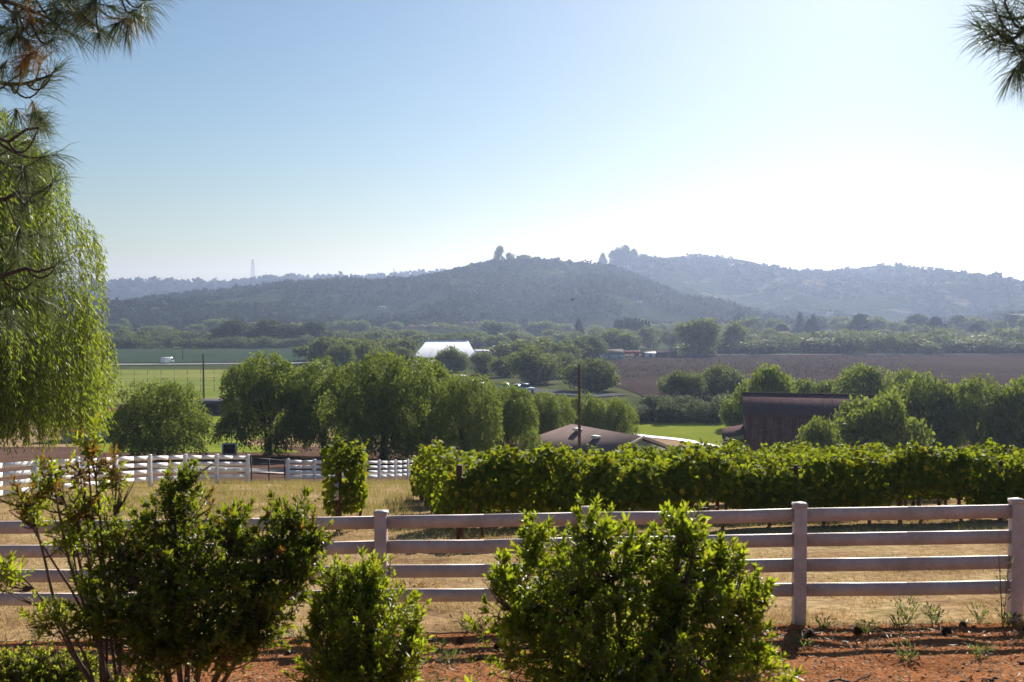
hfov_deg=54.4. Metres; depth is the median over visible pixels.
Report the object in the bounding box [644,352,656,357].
cabin
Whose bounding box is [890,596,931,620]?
weed
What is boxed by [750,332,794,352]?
scrub bush
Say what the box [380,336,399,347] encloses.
belt tree
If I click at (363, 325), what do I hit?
belt tree
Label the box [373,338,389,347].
belt tree
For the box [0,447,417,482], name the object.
mulched yard
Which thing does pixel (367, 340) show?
belt tree
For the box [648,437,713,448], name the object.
earth path
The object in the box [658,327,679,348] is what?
belt tree
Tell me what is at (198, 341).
scrub bush
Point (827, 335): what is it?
scrub bush
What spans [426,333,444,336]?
belt tree
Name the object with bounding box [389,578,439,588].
weed
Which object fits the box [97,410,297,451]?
lawn
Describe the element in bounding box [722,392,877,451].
barn
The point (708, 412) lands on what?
silvery shrub
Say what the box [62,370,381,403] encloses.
green field
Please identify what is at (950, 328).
scrub bush
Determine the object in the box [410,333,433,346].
belt tree
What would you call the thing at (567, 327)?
belt tree
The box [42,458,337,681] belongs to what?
spreading shrub
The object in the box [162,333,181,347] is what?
scrub bush
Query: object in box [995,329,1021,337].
scrub bush
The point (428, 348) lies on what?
tent barn
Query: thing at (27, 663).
shrub
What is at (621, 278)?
hill scrub
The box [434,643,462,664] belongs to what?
weed
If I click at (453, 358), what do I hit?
round tree
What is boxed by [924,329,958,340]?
scrub bush
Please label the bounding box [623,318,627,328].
cypress tree
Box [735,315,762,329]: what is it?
belt tree
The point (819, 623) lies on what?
weed
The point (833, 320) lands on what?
belt tree
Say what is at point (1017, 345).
scrub bush
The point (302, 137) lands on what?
sky
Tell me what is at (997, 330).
scrub bush
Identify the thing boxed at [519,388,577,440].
pepper tree
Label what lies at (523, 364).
round tree
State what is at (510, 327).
belt tree
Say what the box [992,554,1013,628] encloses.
tall weed
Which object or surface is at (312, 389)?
pepper tree
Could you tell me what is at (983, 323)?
belt tree
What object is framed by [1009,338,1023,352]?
scrub bush
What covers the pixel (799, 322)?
conifer tree
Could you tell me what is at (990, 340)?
scrub bush
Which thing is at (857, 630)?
pine cone
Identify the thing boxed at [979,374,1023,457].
leafy tree
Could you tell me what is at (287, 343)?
scrub bush
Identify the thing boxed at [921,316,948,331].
belt tree
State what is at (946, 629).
pine cone
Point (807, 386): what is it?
leafy tree
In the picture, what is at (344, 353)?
round tree
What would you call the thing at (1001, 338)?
scrub bush
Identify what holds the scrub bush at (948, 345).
on the ground at (944, 603)
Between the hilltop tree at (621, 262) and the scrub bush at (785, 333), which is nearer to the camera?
the scrub bush at (785, 333)
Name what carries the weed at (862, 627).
on the mulch bed
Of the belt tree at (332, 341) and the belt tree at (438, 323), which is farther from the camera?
the belt tree at (438, 323)
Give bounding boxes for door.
[205,405,214,414]
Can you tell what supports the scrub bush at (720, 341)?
on the ground at (944, 603)
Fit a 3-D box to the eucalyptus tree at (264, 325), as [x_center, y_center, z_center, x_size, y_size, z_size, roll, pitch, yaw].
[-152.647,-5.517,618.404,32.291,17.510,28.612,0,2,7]
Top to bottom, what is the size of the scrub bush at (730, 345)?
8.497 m
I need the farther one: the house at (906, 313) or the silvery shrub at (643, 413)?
the house at (906, 313)
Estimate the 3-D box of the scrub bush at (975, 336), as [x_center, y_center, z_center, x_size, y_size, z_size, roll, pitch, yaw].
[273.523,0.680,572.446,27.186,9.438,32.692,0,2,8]
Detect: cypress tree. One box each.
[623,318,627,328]
[627,318,630,330]
[630,319,634,330]
[633,318,638,331]
[636,319,640,329]
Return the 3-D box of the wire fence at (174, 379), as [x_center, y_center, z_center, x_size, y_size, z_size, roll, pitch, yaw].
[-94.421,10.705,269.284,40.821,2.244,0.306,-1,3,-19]
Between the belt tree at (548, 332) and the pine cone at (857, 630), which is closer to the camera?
the pine cone at (857, 630)
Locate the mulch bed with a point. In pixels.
(882, 674)
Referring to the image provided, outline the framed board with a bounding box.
[222,443,236,455]
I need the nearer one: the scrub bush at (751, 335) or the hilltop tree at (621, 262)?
the scrub bush at (751, 335)
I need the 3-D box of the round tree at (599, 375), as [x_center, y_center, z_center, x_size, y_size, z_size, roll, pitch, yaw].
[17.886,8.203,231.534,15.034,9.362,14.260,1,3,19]
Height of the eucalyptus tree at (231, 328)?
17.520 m
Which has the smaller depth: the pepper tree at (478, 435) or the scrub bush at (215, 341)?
the pepper tree at (478, 435)
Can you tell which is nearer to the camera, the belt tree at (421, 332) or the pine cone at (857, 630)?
the pine cone at (857, 630)
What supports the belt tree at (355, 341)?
on the ground at (944, 603)
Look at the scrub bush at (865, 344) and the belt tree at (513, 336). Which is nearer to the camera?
the scrub bush at (865, 344)
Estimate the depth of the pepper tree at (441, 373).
87.09 m
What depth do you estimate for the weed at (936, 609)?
10.74 m
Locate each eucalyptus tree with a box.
[208,318,256,339]
[240,319,292,339]
[274,323,310,339]
[293,320,330,338]
[486,322,502,335]
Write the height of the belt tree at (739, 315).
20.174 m
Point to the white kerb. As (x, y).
(678, 439)
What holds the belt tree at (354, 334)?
on the ground at (944, 603)
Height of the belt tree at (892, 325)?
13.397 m
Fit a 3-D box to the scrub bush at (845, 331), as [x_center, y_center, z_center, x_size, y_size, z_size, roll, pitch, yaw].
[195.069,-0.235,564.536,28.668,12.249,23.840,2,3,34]
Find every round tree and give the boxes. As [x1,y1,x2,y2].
[321,341,355,370]
[352,339,387,368]
[387,346,415,367]
[434,345,468,371]
[463,349,499,374]
[486,355,516,376]
[500,343,564,383]
[553,350,578,377]
[562,357,623,392]
[580,334,608,359]
[673,316,722,354]
[722,320,751,342]
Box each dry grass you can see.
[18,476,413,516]
[363,500,1007,539]
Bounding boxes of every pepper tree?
[0,105,126,458]
[102,377,215,462]
[208,348,329,457]
[273,355,372,457]
[311,345,451,464]
[379,356,469,458]
[422,371,504,454]
[468,381,544,450]
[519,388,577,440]
[560,391,614,430]
[593,395,639,435]
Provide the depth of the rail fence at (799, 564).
10.59 m
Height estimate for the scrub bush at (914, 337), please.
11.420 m
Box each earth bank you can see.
[401,325,445,330]
[424,330,488,335]
[463,321,481,330]
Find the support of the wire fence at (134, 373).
on the green field at (212, 378)
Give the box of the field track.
[625,354,801,355]
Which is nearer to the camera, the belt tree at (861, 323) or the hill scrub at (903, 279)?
the belt tree at (861, 323)
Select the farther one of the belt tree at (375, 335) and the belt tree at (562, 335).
the belt tree at (562, 335)
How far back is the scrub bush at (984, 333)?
630.60 m
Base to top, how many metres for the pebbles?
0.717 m
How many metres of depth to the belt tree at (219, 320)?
933.59 m
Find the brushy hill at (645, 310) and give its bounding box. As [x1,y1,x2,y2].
[53,259,995,330]
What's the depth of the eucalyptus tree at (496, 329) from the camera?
699.09 m
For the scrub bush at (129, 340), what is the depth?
572.83 m
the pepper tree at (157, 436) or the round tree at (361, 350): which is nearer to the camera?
the pepper tree at (157, 436)
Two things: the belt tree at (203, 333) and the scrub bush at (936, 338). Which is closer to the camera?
the scrub bush at (936, 338)
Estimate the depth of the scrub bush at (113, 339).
588.43 m
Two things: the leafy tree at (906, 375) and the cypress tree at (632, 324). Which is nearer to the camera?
the leafy tree at (906, 375)
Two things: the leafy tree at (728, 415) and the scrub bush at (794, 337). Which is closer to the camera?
the leafy tree at (728, 415)
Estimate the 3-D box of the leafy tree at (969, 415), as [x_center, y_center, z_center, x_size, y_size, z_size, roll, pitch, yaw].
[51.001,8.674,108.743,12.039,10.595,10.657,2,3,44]
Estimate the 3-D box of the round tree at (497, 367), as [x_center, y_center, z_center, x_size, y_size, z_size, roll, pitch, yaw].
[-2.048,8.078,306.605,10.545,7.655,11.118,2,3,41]
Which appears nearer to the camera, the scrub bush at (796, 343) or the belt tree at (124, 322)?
the scrub bush at (796, 343)
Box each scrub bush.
[105,336,123,347]
[114,332,139,347]
[126,340,163,348]
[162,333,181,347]
[170,337,204,347]
[188,337,214,347]
[191,336,227,347]
[219,335,251,347]
[242,335,278,347]
[262,338,288,347]
[279,338,302,347]
[289,333,313,347]
[672,340,717,353]
[713,338,749,353]
[714,337,736,353]
[736,337,780,353]
[746,332,758,338]
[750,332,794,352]
[775,332,796,336]
[777,335,807,351]
[790,332,813,337]
[790,335,817,350]
[790,339,818,352]
[794,337,842,352]
[799,330,822,336]
[803,337,847,352]
[818,331,854,338]
[827,333,867,353]
[830,335,873,352]
[832,330,874,337]
[838,329,867,349]
[855,331,882,336]
[859,328,900,334]
[860,334,890,353]
[870,334,890,351]
[880,331,914,352]
[887,333,927,352]
[901,338,943,353]
[902,333,930,351]
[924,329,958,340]
[928,334,966,352]
[929,324,961,336]
[935,338,959,352]
[947,339,993,353]
[951,331,980,341]
[957,336,1007,352]
[959,330,990,335]
[960,334,1000,341]
[977,337,1007,342]
[984,339,1023,352]
[985,327,1009,335]
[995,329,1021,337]
[1003,330,1023,351]
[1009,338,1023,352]
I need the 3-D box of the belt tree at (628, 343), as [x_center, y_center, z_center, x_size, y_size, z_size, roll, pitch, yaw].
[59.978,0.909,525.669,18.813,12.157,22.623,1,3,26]
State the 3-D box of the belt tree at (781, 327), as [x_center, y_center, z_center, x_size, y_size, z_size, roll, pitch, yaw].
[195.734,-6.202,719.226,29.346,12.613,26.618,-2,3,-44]
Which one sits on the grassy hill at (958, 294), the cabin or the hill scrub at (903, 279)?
the hill scrub at (903, 279)
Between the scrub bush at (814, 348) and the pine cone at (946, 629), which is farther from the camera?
the scrub bush at (814, 348)
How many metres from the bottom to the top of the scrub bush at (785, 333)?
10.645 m
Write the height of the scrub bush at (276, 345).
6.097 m
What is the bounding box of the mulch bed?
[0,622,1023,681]
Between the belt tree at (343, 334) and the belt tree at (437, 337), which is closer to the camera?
the belt tree at (437, 337)
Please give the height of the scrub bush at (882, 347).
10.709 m
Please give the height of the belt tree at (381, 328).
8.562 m
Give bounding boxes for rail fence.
[0,454,249,495]
[0,498,1023,624]
[286,459,413,481]
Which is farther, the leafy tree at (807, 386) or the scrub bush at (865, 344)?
the scrub bush at (865, 344)
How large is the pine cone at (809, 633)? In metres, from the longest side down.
0.124 x 0.124 x 0.118 m
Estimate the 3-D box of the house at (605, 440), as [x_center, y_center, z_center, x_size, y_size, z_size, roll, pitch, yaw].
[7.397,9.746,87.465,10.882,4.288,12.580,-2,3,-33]
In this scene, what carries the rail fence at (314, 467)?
on the ground at (944, 603)
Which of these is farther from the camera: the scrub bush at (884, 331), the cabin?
the scrub bush at (884, 331)
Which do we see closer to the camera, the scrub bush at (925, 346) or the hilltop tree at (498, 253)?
the scrub bush at (925, 346)
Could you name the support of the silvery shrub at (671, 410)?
on the ground at (944, 603)
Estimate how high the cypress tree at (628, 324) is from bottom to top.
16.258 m
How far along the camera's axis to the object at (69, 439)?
119.56 m
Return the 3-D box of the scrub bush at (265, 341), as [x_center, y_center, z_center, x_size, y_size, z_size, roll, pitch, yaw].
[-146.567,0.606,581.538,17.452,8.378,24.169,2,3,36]
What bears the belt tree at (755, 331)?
on the ground at (944, 603)
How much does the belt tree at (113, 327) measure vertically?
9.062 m
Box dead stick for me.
[827,671,871,681]
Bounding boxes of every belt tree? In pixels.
[107,323,129,330]
[111,326,133,334]
[113,327,131,345]
[116,317,132,329]
[133,329,154,339]
[135,334,149,345]
[138,325,170,332]
[151,329,171,344]
[153,325,174,330]
[170,329,197,340]
[184,324,206,331]
[187,328,210,340]
[202,319,223,330]
[203,318,227,324]
[292,344,311,359]
[305,335,341,363]
[322,328,337,339]
[322,336,362,360]
[325,320,343,331]
[332,321,352,332]
[334,329,351,338]
[342,340,362,347]
[344,319,371,332]
[344,338,373,348]
[351,330,371,339]
[353,335,379,349]
[360,330,386,340]
[371,326,389,331]
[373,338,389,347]
[376,336,420,354]
[379,332,404,339]
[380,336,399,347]
[384,321,404,330]
[394,329,418,337]
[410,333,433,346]
[417,335,445,346]
[418,330,429,335]
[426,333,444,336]
[428,322,448,325]
[442,332,473,344]
[463,333,487,347]
[473,319,496,332]
[473,331,490,337]
[481,334,512,348]
[481,339,539,358]
[499,322,522,333]
[502,331,532,340]
[525,321,542,334]
[528,337,560,347]
[530,342,550,352]
[533,335,555,341]
[534,320,564,334]
[540,329,568,337]
[547,342,585,361]
[549,332,568,343]
[553,323,573,331]
[558,336,590,359]
[567,330,584,340]
[581,344,603,360]
[586,325,603,334]
[586,329,611,338]
[598,328,624,348]
[606,332,643,350]
[636,326,663,343]
[637,323,660,348]
[651,323,668,329]
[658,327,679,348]
[667,321,682,331]
[731,312,744,323]
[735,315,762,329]
[742,321,761,334]
[755,316,766,328]
[762,318,788,330]
[771,324,793,333]
[795,319,820,333]
[804,315,829,330]
[827,315,851,331]
[830,321,848,331]
[845,313,877,331]
[854,315,888,330]
[886,320,903,331]
[895,323,917,332]
[904,313,928,327]
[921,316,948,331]
[945,314,966,327]
[950,316,976,330]
[964,324,987,333]
[973,318,992,332]
[990,319,1012,330]
[1002,312,1019,328]
[1012,326,1023,332]
[1015,315,1023,328]
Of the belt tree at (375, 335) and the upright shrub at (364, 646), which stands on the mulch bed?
the upright shrub at (364, 646)
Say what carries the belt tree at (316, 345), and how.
on the ground at (944, 603)
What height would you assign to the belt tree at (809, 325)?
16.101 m
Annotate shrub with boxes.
[0,411,135,681]
[0,634,126,681]
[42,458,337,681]
[102,657,168,681]
[281,545,435,681]
[461,493,807,681]
[624,404,651,422]
[634,392,667,419]
[651,394,695,422]
[674,394,710,420]
[687,395,727,422]
[712,393,733,405]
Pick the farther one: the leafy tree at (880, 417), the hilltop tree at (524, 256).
the hilltop tree at (524, 256)
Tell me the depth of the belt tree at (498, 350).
360.78 m
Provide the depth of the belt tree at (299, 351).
421.92 m
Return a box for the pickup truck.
[516,383,534,391]
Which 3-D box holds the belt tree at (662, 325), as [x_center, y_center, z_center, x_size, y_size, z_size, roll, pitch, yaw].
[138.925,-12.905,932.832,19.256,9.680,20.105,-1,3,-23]
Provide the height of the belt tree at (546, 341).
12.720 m
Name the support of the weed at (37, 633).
on the ground at (944, 603)
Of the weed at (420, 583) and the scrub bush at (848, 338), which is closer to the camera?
the weed at (420, 583)
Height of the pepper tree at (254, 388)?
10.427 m
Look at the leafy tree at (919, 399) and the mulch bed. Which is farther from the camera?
the leafy tree at (919, 399)
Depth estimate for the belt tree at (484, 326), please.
857.88 m
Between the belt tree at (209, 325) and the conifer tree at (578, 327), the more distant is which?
the belt tree at (209, 325)
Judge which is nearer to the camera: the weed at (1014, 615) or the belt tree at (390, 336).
the weed at (1014, 615)
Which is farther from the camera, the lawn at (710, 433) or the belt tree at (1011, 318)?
the belt tree at (1011, 318)
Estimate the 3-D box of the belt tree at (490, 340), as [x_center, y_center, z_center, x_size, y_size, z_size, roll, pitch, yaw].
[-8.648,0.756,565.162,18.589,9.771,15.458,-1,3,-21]
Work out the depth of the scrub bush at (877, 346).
508.19 m
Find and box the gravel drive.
[42,464,410,475]
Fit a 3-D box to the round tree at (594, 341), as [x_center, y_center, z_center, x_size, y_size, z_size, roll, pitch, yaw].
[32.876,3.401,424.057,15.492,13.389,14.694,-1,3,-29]
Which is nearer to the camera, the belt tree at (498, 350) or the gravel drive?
the gravel drive
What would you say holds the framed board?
on the mulched yard at (59, 452)
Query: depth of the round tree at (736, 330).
516.41 m
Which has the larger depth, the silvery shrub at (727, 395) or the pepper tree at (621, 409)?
the silvery shrub at (727, 395)
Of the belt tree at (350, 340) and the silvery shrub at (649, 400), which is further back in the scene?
the belt tree at (350, 340)
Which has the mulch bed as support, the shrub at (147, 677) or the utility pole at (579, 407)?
the shrub at (147, 677)
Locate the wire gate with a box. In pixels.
[251,457,284,482]
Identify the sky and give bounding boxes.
[0,0,1023,283]
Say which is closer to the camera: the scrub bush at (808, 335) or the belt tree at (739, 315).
the scrub bush at (808, 335)
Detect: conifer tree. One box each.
[573,318,584,337]
[793,312,804,332]
[810,314,818,331]
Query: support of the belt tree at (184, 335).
on the ground at (944, 603)
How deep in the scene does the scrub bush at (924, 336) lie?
523.26 m
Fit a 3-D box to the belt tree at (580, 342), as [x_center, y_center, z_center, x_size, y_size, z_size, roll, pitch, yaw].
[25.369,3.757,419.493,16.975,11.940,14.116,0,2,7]
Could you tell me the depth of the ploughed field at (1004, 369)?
381.23 m
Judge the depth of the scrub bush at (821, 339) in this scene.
509.82 m
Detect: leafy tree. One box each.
[656,368,713,399]
[695,361,748,398]
[719,398,743,426]
[724,361,799,423]
[789,377,840,393]
[793,414,851,449]
[822,362,896,396]
[830,389,935,449]
[887,364,922,393]
[890,366,964,446]
[923,372,1023,454]
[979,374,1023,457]
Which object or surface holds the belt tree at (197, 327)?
on the ground at (944, 603)
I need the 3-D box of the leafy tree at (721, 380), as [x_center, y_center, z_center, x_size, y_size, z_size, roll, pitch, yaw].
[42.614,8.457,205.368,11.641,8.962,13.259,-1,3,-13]
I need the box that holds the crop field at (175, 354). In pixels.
[1,348,309,361]
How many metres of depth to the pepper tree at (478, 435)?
77.07 m
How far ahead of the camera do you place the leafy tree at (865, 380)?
141.12 m
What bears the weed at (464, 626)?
on the ground at (944, 603)
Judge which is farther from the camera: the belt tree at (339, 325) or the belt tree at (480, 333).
the belt tree at (339, 325)
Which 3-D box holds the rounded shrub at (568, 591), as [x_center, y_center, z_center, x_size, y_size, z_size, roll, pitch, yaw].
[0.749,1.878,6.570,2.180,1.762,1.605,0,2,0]
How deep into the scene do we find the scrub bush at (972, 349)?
508.15 m
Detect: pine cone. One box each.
[456,637,464,643]
[804,629,816,638]
[853,626,861,634]
[941,627,951,634]
[959,621,966,626]
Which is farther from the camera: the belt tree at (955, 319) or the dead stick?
the belt tree at (955, 319)
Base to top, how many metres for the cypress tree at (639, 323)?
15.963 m
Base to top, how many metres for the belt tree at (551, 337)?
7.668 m
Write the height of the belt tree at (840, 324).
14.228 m
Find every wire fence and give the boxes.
[107,369,227,374]
[121,377,204,382]
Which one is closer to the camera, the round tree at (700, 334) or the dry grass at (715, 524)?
the dry grass at (715, 524)
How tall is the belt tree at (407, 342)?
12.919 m
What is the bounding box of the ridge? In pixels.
[65,273,425,299]
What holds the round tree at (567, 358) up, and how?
on the ground at (944, 603)
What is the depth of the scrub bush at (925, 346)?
503.35 m
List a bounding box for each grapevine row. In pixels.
[311,435,369,531]
[408,440,859,500]
[412,441,893,505]
[416,438,908,512]
[423,437,986,513]
[430,438,1023,528]
[439,438,1023,539]
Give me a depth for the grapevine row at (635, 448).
32.71 m
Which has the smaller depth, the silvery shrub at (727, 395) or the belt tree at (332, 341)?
the silvery shrub at (727, 395)
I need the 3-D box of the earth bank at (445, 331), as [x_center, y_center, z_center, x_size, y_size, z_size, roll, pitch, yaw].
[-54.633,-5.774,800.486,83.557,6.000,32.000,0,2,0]
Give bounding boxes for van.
[161,357,173,363]
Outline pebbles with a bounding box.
[23,624,1023,681]
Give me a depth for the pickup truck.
225.82 m
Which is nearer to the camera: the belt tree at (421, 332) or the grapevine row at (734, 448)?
the grapevine row at (734, 448)
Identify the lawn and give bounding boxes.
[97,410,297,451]
[621,422,743,445]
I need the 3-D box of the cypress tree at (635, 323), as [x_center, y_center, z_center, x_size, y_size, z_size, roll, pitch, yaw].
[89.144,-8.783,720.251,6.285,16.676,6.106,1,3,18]
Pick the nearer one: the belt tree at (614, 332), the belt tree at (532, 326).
the belt tree at (614, 332)
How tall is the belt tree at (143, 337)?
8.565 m
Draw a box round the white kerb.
[630,432,718,446]
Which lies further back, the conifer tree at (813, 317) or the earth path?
the conifer tree at (813, 317)
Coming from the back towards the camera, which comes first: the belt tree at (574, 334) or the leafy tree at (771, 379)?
the belt tree at (574, 334)
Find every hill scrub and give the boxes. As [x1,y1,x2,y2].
[12,268,449,303]
[48,255,1023,331]
[608,253,1023,322]
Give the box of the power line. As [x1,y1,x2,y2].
[205,355,579,372]
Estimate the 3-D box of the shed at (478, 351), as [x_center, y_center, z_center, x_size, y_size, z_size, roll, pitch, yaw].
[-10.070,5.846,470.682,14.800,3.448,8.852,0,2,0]
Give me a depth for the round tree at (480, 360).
318.33 m
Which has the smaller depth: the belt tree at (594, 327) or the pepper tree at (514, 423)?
the pepper tree at (514, 423)
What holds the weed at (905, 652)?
on the mulch bed
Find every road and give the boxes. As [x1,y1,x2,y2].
[112,360,431,364]
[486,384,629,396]
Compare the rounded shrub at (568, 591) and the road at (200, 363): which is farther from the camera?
the road at (200, 363)
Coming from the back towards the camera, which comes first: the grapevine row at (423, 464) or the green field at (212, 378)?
the green field at (212, 378)
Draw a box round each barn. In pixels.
[414,340,474,356]
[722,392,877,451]
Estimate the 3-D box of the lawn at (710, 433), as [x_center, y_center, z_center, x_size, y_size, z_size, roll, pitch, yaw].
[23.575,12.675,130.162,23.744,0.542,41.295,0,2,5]
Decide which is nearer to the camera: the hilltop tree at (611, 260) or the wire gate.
the wire gate
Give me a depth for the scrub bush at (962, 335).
609.12 m
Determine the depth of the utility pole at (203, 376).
196.34 m
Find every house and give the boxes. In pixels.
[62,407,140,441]
[516,424,669,454]
[600,349,624,358]
[640,350,677,356]
[784,297,792,300]
[901,312,912,315]
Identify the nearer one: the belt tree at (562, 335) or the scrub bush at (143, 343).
the scrub bush at (143, 343)
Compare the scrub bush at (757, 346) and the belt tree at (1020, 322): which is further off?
the belt tree at (1020, 322)
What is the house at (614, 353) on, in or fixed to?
on the ground at (944, 603)
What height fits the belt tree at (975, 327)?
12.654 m
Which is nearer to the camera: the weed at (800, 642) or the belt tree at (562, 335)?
the weed at (800, 642)
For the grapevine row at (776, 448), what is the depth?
30.79 m
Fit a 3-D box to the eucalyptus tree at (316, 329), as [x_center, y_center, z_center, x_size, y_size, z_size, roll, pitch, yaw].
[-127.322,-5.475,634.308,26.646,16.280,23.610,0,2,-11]
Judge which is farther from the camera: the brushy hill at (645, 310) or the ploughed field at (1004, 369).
the brushy hill at (645, 310)
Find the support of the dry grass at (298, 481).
on the ground at (944, 603)
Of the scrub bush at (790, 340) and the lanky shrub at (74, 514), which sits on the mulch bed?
the lanky shrub at (74, 514)
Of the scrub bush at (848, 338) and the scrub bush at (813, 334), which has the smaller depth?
the scrub bush at (848, 338)
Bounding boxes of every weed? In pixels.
[26,624,44,637]
[286,625,308,642]
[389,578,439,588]
[426,633,451,650]
[427,673,457,681]
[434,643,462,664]
[449,611,488,632]
[469,619,493,637]
[790,633,815,645]
[812,613,836,630]
[852,618,878,632]
[886,610,914,628]
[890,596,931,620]
[890,638,927,660]
[918,600,943,619]
[920,605,949,624]
[965,642,997,657]
[966,603,994,620]
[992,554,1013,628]
[995,608,1023,626]
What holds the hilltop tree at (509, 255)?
on the brushy hill at (645, 310)
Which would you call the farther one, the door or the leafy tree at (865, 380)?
the door
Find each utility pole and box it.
[202,354,204,397]
[578,364,580,448]
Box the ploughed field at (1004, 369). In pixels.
[588,355,1023,397]
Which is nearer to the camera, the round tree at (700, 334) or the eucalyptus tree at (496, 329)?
the round tree at (700, 334)
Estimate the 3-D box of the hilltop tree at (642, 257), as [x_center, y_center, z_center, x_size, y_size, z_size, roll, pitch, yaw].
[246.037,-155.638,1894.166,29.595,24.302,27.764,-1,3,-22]
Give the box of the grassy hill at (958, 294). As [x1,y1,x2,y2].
[617,256,1023,320]
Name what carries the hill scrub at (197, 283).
on the ridge
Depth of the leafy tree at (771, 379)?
131.13 m
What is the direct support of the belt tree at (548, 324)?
on the ground at (944, 603)
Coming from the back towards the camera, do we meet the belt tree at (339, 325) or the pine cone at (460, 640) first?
the belt tree at (339, 325)
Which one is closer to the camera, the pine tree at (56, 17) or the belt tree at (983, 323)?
the pine tree at (56, 17)
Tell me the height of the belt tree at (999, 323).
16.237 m
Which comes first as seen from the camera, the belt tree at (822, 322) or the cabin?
the cabin
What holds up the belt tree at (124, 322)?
on the ground at (944, 603)
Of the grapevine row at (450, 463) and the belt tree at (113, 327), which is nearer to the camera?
the grapevine row at (450, 463)
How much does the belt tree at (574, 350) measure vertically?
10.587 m
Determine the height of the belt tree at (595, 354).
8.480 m
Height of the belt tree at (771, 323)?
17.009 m
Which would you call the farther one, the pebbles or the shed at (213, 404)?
the shed at (213, 404)
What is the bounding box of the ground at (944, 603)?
[0,321,1023,641]
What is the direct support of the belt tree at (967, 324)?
on the ground at (944, 603)
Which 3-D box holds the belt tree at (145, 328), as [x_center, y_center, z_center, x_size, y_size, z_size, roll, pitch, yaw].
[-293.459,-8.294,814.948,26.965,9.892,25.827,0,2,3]
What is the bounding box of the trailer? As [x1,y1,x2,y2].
[624,351,640,355]
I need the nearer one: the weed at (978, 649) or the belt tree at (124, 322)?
the weed at (978, 649)
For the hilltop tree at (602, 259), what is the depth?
1892.99 m
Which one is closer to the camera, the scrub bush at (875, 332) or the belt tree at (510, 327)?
the scrub bush at (875, 332)
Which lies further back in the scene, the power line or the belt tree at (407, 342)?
the belt tree at (407, 342)
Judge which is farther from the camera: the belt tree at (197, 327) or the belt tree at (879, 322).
the belt tree at (197, 327)
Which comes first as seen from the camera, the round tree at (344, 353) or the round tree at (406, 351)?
the round tree at (344, 353)
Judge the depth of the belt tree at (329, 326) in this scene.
886.43 m
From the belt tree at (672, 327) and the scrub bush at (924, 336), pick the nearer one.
the scrub bush at (924, 336)
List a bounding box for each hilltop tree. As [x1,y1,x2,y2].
[493,245,503,259]
[505,252,514,260]
[520,254,530,258]
[599,252,607,264]
[608,249,619,266]
[614,245,624,267]
[618,245,631,268]
[629,248,639,267]
[635,253,648,264]
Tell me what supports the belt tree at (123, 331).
on the ground at (944, 603)
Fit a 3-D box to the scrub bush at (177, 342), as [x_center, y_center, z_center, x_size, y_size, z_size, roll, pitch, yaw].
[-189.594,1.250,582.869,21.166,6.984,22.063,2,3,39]
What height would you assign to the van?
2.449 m
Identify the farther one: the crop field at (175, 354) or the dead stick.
the crop field at (175, 354)
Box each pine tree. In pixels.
[0,0,181,342]
[950,0,1023,119]
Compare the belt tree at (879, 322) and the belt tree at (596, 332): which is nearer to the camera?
the belt tree at (596, 332)
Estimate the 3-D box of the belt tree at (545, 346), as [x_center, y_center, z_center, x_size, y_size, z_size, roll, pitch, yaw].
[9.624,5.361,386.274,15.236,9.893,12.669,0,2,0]
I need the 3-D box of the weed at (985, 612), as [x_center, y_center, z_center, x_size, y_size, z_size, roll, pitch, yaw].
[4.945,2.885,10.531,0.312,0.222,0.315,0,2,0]
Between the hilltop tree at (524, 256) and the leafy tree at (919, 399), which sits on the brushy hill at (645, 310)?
the hilltop tree at (524, 256)
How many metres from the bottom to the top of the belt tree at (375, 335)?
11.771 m
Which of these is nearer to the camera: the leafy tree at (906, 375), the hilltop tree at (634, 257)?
the leafy tree at (906, 375)
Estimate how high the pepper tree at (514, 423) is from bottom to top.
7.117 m
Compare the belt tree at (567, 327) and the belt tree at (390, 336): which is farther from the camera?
the belt tree at (567, 327)
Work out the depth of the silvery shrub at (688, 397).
151.63 m
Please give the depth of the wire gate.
47.57 m
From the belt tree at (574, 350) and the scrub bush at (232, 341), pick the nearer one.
the belt tree at (574, 350)
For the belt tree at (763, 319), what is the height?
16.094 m
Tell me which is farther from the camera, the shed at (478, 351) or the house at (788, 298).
the house at (788, 298)
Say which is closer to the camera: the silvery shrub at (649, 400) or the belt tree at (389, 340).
the silvery shrub at (649, 400)
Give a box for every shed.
[198,398,261,414]
[475,350,493,355]
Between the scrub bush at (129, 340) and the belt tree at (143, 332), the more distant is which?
the belt tree at (143, 332)

